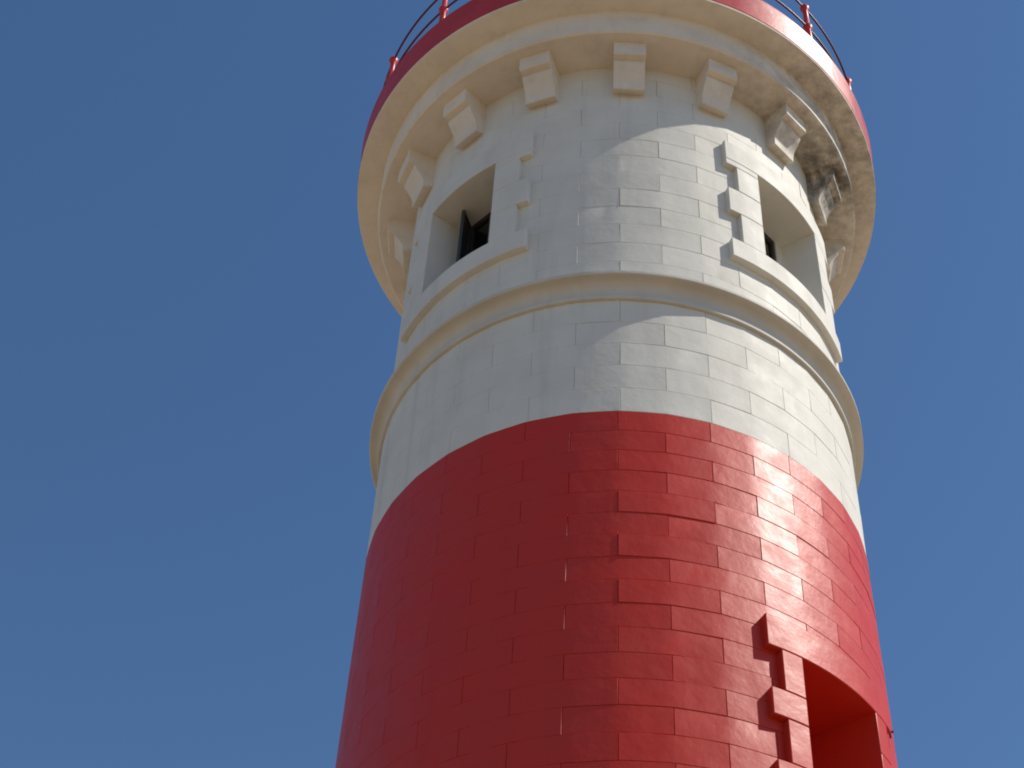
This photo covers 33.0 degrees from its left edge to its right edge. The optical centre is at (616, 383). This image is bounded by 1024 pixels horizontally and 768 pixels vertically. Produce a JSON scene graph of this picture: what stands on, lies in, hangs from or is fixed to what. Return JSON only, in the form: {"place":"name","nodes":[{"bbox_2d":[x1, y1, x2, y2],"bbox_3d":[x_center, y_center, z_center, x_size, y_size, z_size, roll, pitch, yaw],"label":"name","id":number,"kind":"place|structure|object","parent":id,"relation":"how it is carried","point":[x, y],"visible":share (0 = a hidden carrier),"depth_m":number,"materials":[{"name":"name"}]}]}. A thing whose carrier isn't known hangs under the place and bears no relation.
{"place":"outdoors","nodes":[
{"label":"outdoors","id":0,"kind":"place"},
{"bbox_2d":[0,0,1023,767],"label":"sky","id":1,"kind":"structure","parent":0,"point":[199,332],"materials":[{"name":"blue"}]},
{"label":"ground","id":2,"kind":"structure","parent":0,"visible":0},
{"bbox_2d":[335,0,897,767],"bbox_3d":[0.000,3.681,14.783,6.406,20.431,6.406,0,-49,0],"label":"lighthouse","id":3,"kind":"object","parent":2,"relation":"on","point":[615,250],"visible":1,"depth_m":15.74,"materials":[{"name":"red paint"}]},
{"bbox_2d":[400,131,534,342],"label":"window","id":4,"kind":"structure","parent":3,"relation":"in","point":[450,251],"depth_m":18.34,"materials":[{"name":"white paint"}]},
{"bbox_2d":[721,140,841,362],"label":"window","id":5,"kind":"structure","parent":3,"relation":"in","point":[760,200],"depth_m":18.45,"materials":[{"name":"white paint"}]},
{"bbox_2d":[761,613,892,767],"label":"window","id":6,"kind":"structure","parent":3,"relation":"in","point":[832,715],"depth_m":13.70,"materials":[{"name":"red paint"}]}
]}

